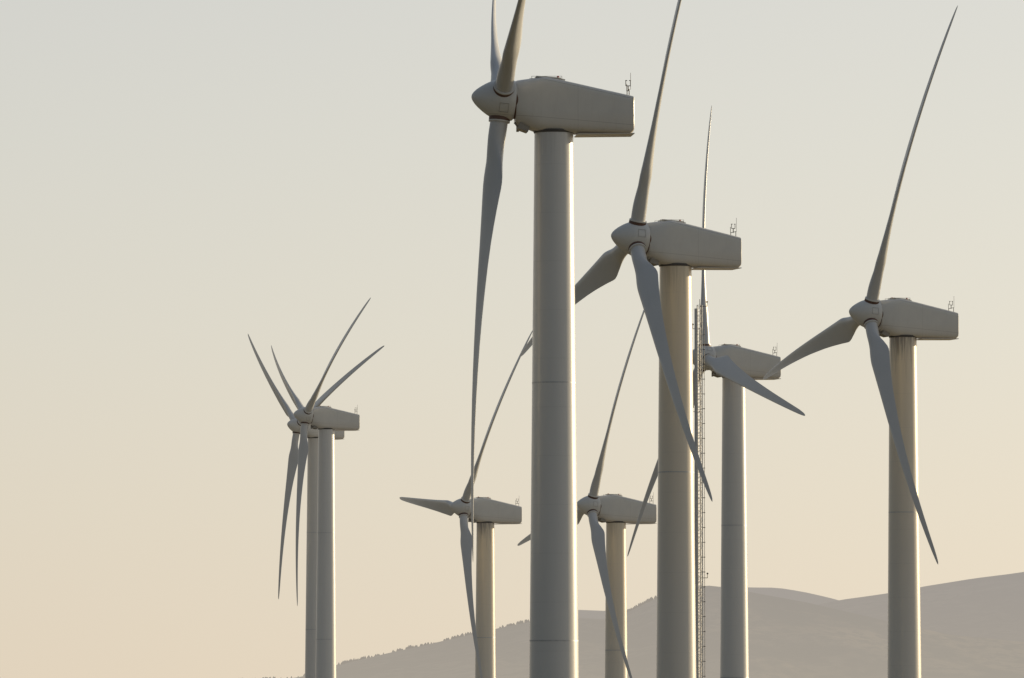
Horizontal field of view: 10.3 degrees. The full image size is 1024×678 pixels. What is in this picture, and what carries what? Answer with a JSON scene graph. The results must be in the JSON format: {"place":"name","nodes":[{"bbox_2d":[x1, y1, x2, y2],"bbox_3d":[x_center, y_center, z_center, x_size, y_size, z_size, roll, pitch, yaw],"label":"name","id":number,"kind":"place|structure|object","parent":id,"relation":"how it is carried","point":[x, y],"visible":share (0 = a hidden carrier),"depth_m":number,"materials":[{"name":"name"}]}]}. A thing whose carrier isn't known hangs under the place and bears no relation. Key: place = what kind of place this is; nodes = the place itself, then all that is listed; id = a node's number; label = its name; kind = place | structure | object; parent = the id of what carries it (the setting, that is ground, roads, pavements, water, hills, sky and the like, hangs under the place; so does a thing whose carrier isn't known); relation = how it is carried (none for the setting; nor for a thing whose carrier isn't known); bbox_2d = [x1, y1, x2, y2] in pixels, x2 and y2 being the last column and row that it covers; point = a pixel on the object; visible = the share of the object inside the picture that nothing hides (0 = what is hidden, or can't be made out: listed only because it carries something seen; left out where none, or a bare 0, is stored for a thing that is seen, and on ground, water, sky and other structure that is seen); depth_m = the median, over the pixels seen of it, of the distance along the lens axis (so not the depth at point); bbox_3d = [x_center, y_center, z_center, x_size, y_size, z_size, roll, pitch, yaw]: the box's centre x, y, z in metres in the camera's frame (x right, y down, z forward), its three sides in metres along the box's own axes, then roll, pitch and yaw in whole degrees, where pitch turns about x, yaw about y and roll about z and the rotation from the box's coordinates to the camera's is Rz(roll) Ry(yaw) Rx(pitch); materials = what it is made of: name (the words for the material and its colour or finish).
{"place":"outdoors","nodes":[
{"label":"outdoors","id":0,"kind":"place"},
{"bbox_2d":[0,0,1023,677],"label":"sky","id":1,"kind":"structure","parent":0,"point":[181,181],"materials":[{"name":"beige"}]},
{"bbox_2d":[296,586,1023,677],"bbox_3d":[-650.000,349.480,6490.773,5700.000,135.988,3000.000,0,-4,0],"label":"wooded hill","id":2,"kind":"structure","parent":0,"point":[788,638],"depth_m":6010.92,"materials":[{"name":"grey plant"}]},
{"bbox_2d":[262,596,656,677],"bbox_3d":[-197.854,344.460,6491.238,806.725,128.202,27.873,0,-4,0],"label":"distant trees","id":3,"kind":"object","parent":2,"relation":"on","point":[520,622],"visible":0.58,"depth_m":6486.36,"materials":[{"name":"grey plant"}]},
{"bbox_2d":[578,587,837,618],"bbox_3d":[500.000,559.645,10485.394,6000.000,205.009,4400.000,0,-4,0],"label":"mountain ridge","id":4,"kind":"structure","parent":0,"point":[788,594],"depth_m":10382.63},
{"bbox_2d":[819,572,1023,641],"bbox_3d":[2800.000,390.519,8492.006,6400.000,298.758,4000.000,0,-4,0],"label":"mountain ridge","id":5,"kind":"structure","parent":0,"point":[990,607],"depth_m":8083.89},
{"bbox_3d":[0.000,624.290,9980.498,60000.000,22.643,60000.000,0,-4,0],"label":"ground","id":6,"kind":"structure","parent":0,"visible":0},
{"bbox_2d":[248,334,383,677],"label":"wind turbine","id":7,"kind":"object","parent":6,"relation":"on","point":[294,424],"visible":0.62,"depth_m":845.34,"materials":[{"name":"paint"}]},
{"bbox_2d":[271,298,370,677],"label":"wind turbine","id":8,"kind":"object","parent":6,"relation":"on","point":[326,421],"visible":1,"depth_m":769.91,"materials":[{"name":"paint"}]},
{"bbox_2d":[400,330,532,677],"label":"wind turbine","id":9,"kind":"object","parent":6,"relation":"on","point":[489,512],"visible":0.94,"depth_m":696.44,"materials":[{"name":"paint"}]},
{"bbox_2d":[471,0,634,677],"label":"wind turbine","id":10,"kind":"object","parent":6,"relation":"on","point":[555,114],"visible":1,"depth_m":317.55,"materials":[{"name":"paint"}]},
{"bbox_2d":[518,310,656,677],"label":"wind turbine","id":11,"kind":"object","parent":6,"relation":"on","point":[616,513],"visible":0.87,"depth_m":626.37,"materials":[{"name":"paint"}]},
{"bbox_2d":[520,0,741,677],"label":"wind turbine","id":12,"kind":"object","parent":6,"relation":"on","point":[677,252],"visible":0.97,"depth_m":386.04,"materials":[{"name":"paint"}]},
{"bbox_2d":[692,299,708,677],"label":"weather mast","id":13,"kind":"object","parent":6,"relation":"on","point":[697,433],"visible":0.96,"depth_m":478.95,"materials":[{"name":"metal"}]},
{"bbox_2d":[627,106,804,677],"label":"wind turbine","id":14,"kind":"object","parent":6,"relation":"on","point":[738,369],"visible":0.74,"depth_m":539.22,"materials":[{"name":"paint"}]},
{"bbox_2d":[763,6,958,677],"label":"wind turbine","id":15,"kind":"object","parent":6,"relation":"on","point":[904,325],"visible":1,"depth_m":454.96,"materials":[{"name":"paint"}]}
]}

